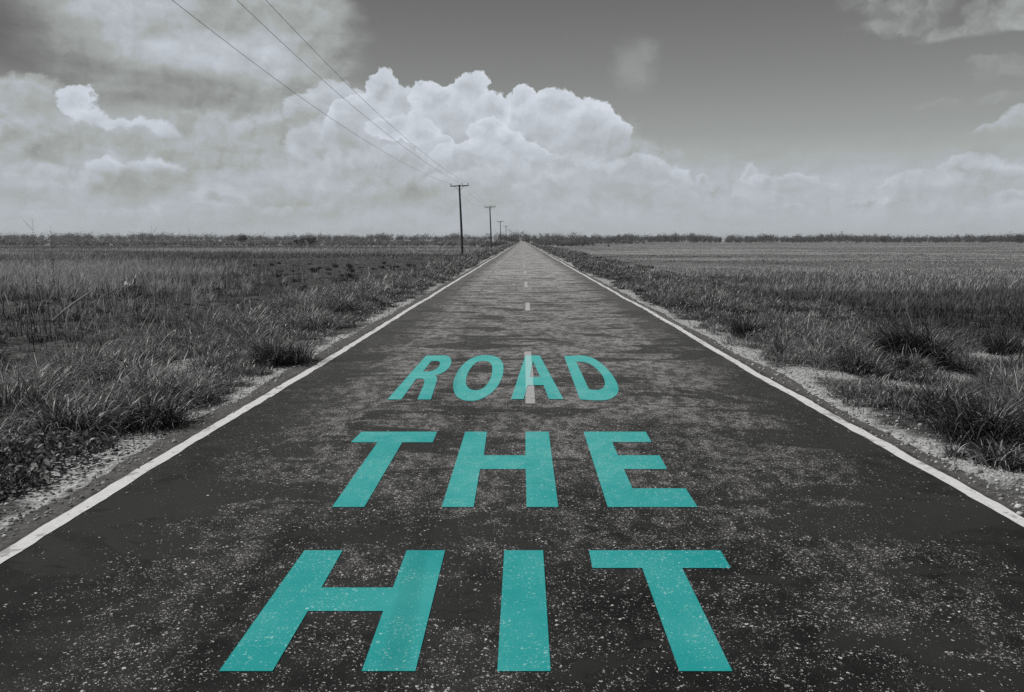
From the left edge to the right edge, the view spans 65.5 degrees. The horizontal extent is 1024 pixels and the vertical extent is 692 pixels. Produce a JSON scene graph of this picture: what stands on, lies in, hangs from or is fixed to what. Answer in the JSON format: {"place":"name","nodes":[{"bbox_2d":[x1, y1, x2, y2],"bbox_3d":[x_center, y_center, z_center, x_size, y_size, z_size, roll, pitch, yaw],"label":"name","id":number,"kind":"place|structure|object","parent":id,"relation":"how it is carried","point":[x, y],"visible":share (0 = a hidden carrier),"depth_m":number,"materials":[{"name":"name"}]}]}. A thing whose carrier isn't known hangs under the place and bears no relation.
{"place":"outdoors","nodes":[
{"label":"outdoors","id":0,"kind":"place"},
{"bbox_2d":[145,381,234,410],"bbox_3d":[-3.582,0.513,8.677,0.776,0.200,1.628,0,8,1],"label":"grass tuft","id":1,"kind":"object","parent":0,"point":[195,406],"visible":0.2,"depth_m":8.64,"materials":[{"name":"grey plant"}]},
{"bbox_2d":[0,243,1023,691],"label":"road","id":2,"kind":"structure","parent":0,"point":[858,563],"depth_m":4.66,"materials":[{"name":"grey asphalt"}]},
{"bbox_2d":[0,243,517,563],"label":"edge line","id":3,"kind":"object","parent":2,"relation":"on","point":[30,539],"visible":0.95,"depth_m":6.05,"materials":[{"name":"white paint"}]},
{"bbox_2d":[219,550,444,670],"bbox_3d":[-0.766,1.210,3.783,0.781,0.001,1.256,0,8,1],"label":"painted letter","id":4,"kind":"object","parent":2,"relation":"on","point":[404,603],"visible":1,"depth_m":3.70,"materials":[{"name":"teal paint"}]},
{"bbox_2d":[332,432,436,506],"bbox_3d":[-1.028,0.899,6.123,0.695,0.001,2.039,0,8,1],"label":"painted letter","id":5,"kind":"object","parent":2,"relation":"on","point":[359,489],"visible":1,"depth_m":6.14,"materials":[{"name":"teal paint"}]},
{"bbox_2d":[388,355,450,398],"bbox_3d":[-1.085,0.357,10.212,0.467,0.001,3.319,0,8,1],"label":"painted letter","id":6,"kind":"object","parent":2,"relation":"on","point":[428,377],"visible":1,"depth_m":9.94,"materials":[{"name":"teal paint"}]},
{"bbox_2d":[453,355,503,400],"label":"painted letter","id":7,"kind":"object","parent":2,"relation":"on","point":[462,391],"visible":1,"depth_m":9.73,"materials":[{"name":"teal paint"}]},
{"bbox_2d":[442,432,557,506],"bbox_3d":[-0.062,0.899,6.121,0.752,0.001,2.043,0,8,1],"label":"painted letter","id":8,"kind":"object","parent":2,"relation":"on","point":[534,461],"visible":1,"depth_m":6.00,"materials":[{"name":"teal paint"}]},
{"bbox_2d":[497,550,550,670],"bbox_3d":[0.056,1.210,3.783,0.215,0.001,1.249,0,8,1],"label":"painted letter","id":9,"kind":"object","parent":2,"relation":"on","point":[523,640],"visible":1,"depth_m":3.63,"materials":[{"name":"teal paint"}]},
{"bbox_2d":[525,303,529,310],"bbox_3d":[0.404,-1.028,20.647,0.133,0.001,2.468,0,8,1],"label":"dash","id":10,"kind":"object","parent":2,"relation":"on","point":[527,306],"visible":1,"depth_m":20.29,"materials":[{"name":"paint"}]},
{"bbox_2d":[524,351,534,402],"bbox_3d":[0.219,0.343,10.317,0.113,0.001,3.948,0,8,1],"label":"dash","id":11,"kind":"object","parent":2,"relation":"on","point":[530,395],"visible":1,"depth_m":8.96,"materials":[{"name":"grey paint"}]},
{"bbox_2d":[511,355,562,398],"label":"painted letter","id":12,"kind":"object","parent":2,"relation":"on","point":[525,380],"visible":1,"depth_m":9.71,"materials":[{"name":"teal paint"}]},
{"bbox_2d":[564,355,618,399],"bbox_3d":[1.012,0.360,10.186,0.529,0.001,3.371,0,8,1],"label":"painted letter","id":13,"kind":"object","parent":2,"relation":"on","point":[609,390],"visible":1,"depth_m":9.66,"materials":[{"name":"teal paint"}]},
{"bbox_2d":[584,432,696,506],"bbox_3d":[0.917,0.899,6.121,0.580,0.001,2.041,0,8,1],"label":"painted letter","id":14,"kind":"object","parent":2,"relation":"on","point":[611,465],"visible":1,"depth_m":5.85,"materials":[{"name":"teal paint"}]},
{"bbox_2d":[589,550,731,670],"bbox_3d":[0.779,1.209,3.784,0.728,0.001,1.252,0,8,1],"label":"painted letter","id":15,"kind":"object","parent":2,"relation":"on","point":[693,641],"visible":1,"depth_m":3.83,"materials":[{"name":"teal paint"}]},
{"bbox_2d":[533,246,1023,526],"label":"edge line","id":16,"kind":"object","parent":2,"relation":"on","point":[982,499],"visible":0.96,"depth_m":6.84,"materials":[{"name":"white paint"}]},
{"bbox_2d":[0,241,1023,529],"bbox_3d":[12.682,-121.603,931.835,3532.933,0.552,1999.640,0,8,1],"label":"ground","id":17,"kind":"structure","parent":0,"point":[14,505],"depth_m":23.27,"materials":[{"name":"grey plant"}]},
{"bbox_2d":[19,288,34,351],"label":"dead stalk","id":18,"kind":"object","parent":17,"relation":"on","point":[30,322],"visible":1,"depth_m":14.40,"materials":[{"name":"black plant"}]},
{"bbox_2d":[21,217,37,299],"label":"seed stalk","id":19,"kind":"object","parent":17,"relation":"on","point":[31,262],"visible":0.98,"depth_m":27.35,"materials":[{"name":"black plant"}]},
{"bbox_2d":[37,286,46,336],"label":"dead stalk","id":20,"kind":"object","parent":17,"relation":"on","point":[43,314],"visible":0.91,"depth_m":16.56,"materials":[{"name":"black plant"}]},
{"bbox_2d":[0,358,93,420],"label":"grass tuft","id":21,"kind":"object","parent":17,"relation":"on","point":[5,400],"visible":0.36,"depth_m":7.96,"materials":[{"name":"plant"}]},
{"bbox_2d":[43,285,51,334],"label":"dead stalk","id":22,"kind":"object","parent":17,"relation":"on","point":[47,312],"visible":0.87,"depth_m":17.07,"materials":[{"name":"black plant"}]},
{"bbox_2d":[43,234,57,299],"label":"seed stalk","id":23,"kind":"object","parent":17,"relation":"on","point":[53,266],"visible":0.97,"depth_m":26.63,"materials":[{"name":"black plant"}]},
{"bbox_2d":[0,427,122,498],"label":"broadleaf weed","id":24,"kind":"object","parent":17,"relation":"on","point":[63,440],"visible":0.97,"depth_m":6.01,"materials":[{"name":"grey plant"}]},
{"bbox_2d":[52,290,92,321],"bbox_3d":[-10.866,-0.995,19.707,1.008,0.780,0.067,-1,8,-8],"label":"dead stick","id":25,"kind":"object","parent":17,"relation":"on","point":[65,310],"visible":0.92,"depth_m":19.68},
{"bbox_2d":[73,288,83,338],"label":"dead stalk","id":26,"kind":"object","parent":17,"relation":"on","point":[79,315],"visible":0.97,"depth_m":16.61,"materials":[{"name":"black plant"}]},
{"bbox_2d":[1,376,181,450],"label":"grass tuft","id":27,"kind":"object","parent":17,"relation":"on","point":[65,420],"visible":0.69,"depth_m":6.97,"materials":[{"name":"grey plant"}]},
{"bbox_2d":[61,351,174,387],"bbox_3d":[-5.077,0.325,10.335,1.540,0.506,1.586,0,8,1],"label":"grass tuft","id":28,"kind":"object","parent":17,"relation":"on","point":[121,365],"visible":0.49,"depth_m":10.30,"materials":[{"name":"grey plant"}]},
{"bbox_2d":[132,274,140,284],"bbox_3d":[-16.731,-2.954,35.457,0.425,0.507,0.203,0,8,1],"label":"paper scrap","id":29,"kind":"object","parent":17,"relation":"on","point":[137,279],"visible":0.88,"depth_m":35.45,"materials":[{"name":"white paper"}]},
{"bbox_2d":[103,383,219,438],"bbox_3d":[-3.336,0.569,7.482,1.160,0.490,1.217,-4,8,-26],"label":"grass tuft","id":30,"kind":"object","parent":17,"relation":"on","point":[170,419],"visible":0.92,"depth_m":7.35,"materials":[{"name":"grey plant"}]},
{"bbox_2d":[235,235,247,245],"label":"round tree","id":31,"kind":"object","parent":17,"relation":"on","point":[243,238],"visible":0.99,"depth_m":298.28,"materials":[{"name":"grey plant"}]},
{"bbox_2d":[0,245,496,380],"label":"field grass","id":32,"kind":"structure","parent":17,"relation":"on","point":[20,268],"depth_m":40.63,"materials":[{"name":"grey plant"}]},
{"bbox_2d":[200,315,297,344],"bbox_3d":[-4.274,-0.260,13.179,1.629,0.668,1.306,-7,10,-41],"label":"grass tuft","id":33,"kind":"object","parent":17,"relation":"on","point":[250,328],"visible":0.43,"depth_m":13.14,"materials":[{"name":"grey plant"}]},
{"bbox_2d":[0,242,517,511],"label":"verge grass","id":34,"kind":"structure","parent":17,"relation":"on","point":[317,310],"depth_m":11.76,"materials":[{"name":"grey plant"}]},
{"bbox_2d":[230,329,340,367],"bbox_3d":[-3.092,0.025,11.193,1.711,0.577,1.393,-3,8,-20],"label":"grass tuft","id":35,"kind":"object","parent":17,"relation":"on","point":[294,355],"visible":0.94,"depth_m":11.06,"materials":[{"name":"plant"}]},
{"bbox_2d":[293,237,305,243],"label":"tree","id":36,"kind":"object","parent":17,"relation":"on","point":[297,240],"visible":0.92,"depth_m":238.88,"materials":[{"name":"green plant"}]},
{"bbox_2d":[306,237,317,245],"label":"tree","id":37,"kind":"object","parent":17,"relation":"on","point":[311,240],"visible":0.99,"depth_m":241.15,"materials":[{"name":"grey plant"}]},
{"bbox_2d":[0,236,644,247],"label":"distant scrub","id":38,"kind":"object","parent":17,"relation":"on","point":[227,242],"visible":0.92,"depth_m":268.43,"materials":[{"name":"grey plant"}]},
{"bbox_2d":[353,290,391,306],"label":"grass tuft","id":39,"kind":"object","parent":17,"relation":"on","point":[373,298],"visible":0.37,"depth_m":20.57,"materials":[{"name":"grey plant"}]},
{"bbox_2d":[450,184,468,253],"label":"utility pole","id":40,"kind":"object","parent":17,"relation":"on","point":[461,233],"visible":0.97,"depth_m":106.64,"materials":[{"name":"brown wood"}]},
{"bbox_2d":[172,0,507,230],"bbox_3d":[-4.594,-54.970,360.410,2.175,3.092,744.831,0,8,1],"label":"power line","id":41,"kind":"object","parent":40,"relation":"attached to","point":[284,85],"visible":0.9,"depth_m":30.20,"materials":[{"name":"metal"}]},
{"bbox_2d":[237,0,468,191],"bbox_3d":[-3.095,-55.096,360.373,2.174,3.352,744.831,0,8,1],"label":"power line","id":42,"kind":"object","parent":40,"relation":"attached to","point":[322,79],"visible":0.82,"depth_m":30.75,"materials":[{"name":"metal"}]},
{"bbox_2d":[266,0,500,221],"bbox_3d":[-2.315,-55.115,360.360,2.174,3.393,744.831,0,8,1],"label":"power line","id":43,"kind":"object","parent":40,"relation":"attached to","point":[351,88],"visible":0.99,"depth_m":31.92,"materials":[{"name":"metal"}]},
{"bbox_2d":[488,206,492,246],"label":"utility pole","id":44,"kind":"object","parent":17,"relation":"on","point":[490,227],"visible":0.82,"depth_m":176.10,"materials":[{"name":"grey wood"}]},
{"bbox_2d":[0,230,1023,242],"bbox_3d":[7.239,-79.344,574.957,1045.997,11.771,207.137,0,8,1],"label":"distant woods","id":45,"kind":"object","parent":17,"relation":"on","point":[674,238],"visible":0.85,"depth_m":597.31,"materials":[{"name":"grey plant"}]},
{"bbox_2d":[718,315,775,337],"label":"grass tuft","id":46,"kind":"object","parent":17,"relation":"on","point":[742,328],"visible":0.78,"depth_m":14.22,"materials":[{"name":"plant"}]},
{"bbox_2d":[528,242,1023,475],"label":"verge grass","id":47,"kind":"structure","parent":17,"relation":"on","point":[800,336],"depth_m":13.51,"materials":[{"name":"plant"}]},
{"bbox_2d":[548,243,1023,357],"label":"field grass","id":48,"kind":"structure","parent":17,"relation":"on","point":[987,299],"depth_m":38.77,"materials":[{"name":"grey plant"}]},
{"bbox_2d":[833,347,900,377],"bbox_3d":[4.715,0.216,10.661,1.001,0.437,1.098,0,8,1],"label":"grass tuft","id":49,"kind":"object","parent":17,"relation":"on","point":[868,364],"visible":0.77,"depth_m":10.58,"materials":[{"name":"plant"}]},
{"bbox_2d":[836,307,988,369],"bbox_3d":[6.168,-0.167,12.114,2.603,1.054,2.313,0,8,1],"label":"grass tuft","id":50,"kind":"object","parent":17,"relation":"on","point":[916,340],"visible":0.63,"depth_m":11.96,"materials":[{"name":"plant"}]},
{"bbox_2d":[918,413,955,432],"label":"grass tuft","id":51,"kind":"object","parent":17,"relation":"on","point":[932,424],"visible":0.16,"depth_m":7.28,"materials":[{"name":"plant"}]},
{"bbox_2d":[880,366,1013,426],"bbox_3d":[4.119,0.474,7.631,1.223,0.587,1.324,0,8,1],"label":"grass tuft","id":52,"kind":"object","parent":17,"relation":"on","point":[927,400],"visible":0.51,"depth_m":7.59,"materials":[{"name":"grey plant"}]},
{"bbox_2d":[931,441,975,457],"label":"grass tuft","id":53,"kind":"object","parent":17,"relation":"on","point":[957,451],"visible":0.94,"depth_m":6.39,"materials":[{"name":"grey plant"}]},
{"bbox_2d":[895,377,1023,451],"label":"grass tuft","id":54,"kind":"object","parent":17,"relation":"on","point":[969,421],"visible":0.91,"depth_m":6.84,"materials":[{"name":"grey plant"}]},
{"bbox_2d":[956,432,1023,471],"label":"grass tuft","id":55,"kind":"object","parent":17,"relation":"on","point":[998,458],"visible":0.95,"depth_m":6.13,"materials":[{"name":"grey plant"}]},
{"bbox_2d":[971,326,1023,355],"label":"grass tuft","id":56,"kind":"object","parent":17,"relation":"on","point":[1004,346],"visible":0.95,"depth_m":14.37,"materials":[{"name":"grey plant"}]},
{"bbox_2d":[0,273,1023,538],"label":"gravel","id":57,"kind":"structure","parent":0,"point":[774,367],"depth_m":6.84,"materials":[{"name":"grey gravel"}]},
{"bbox_2d":[0,0,1023,240],"label":"sky","id":58,"kind":"structure","parent":0,"point":[720,118],"materials":[{"name":"grey"}]}
]}

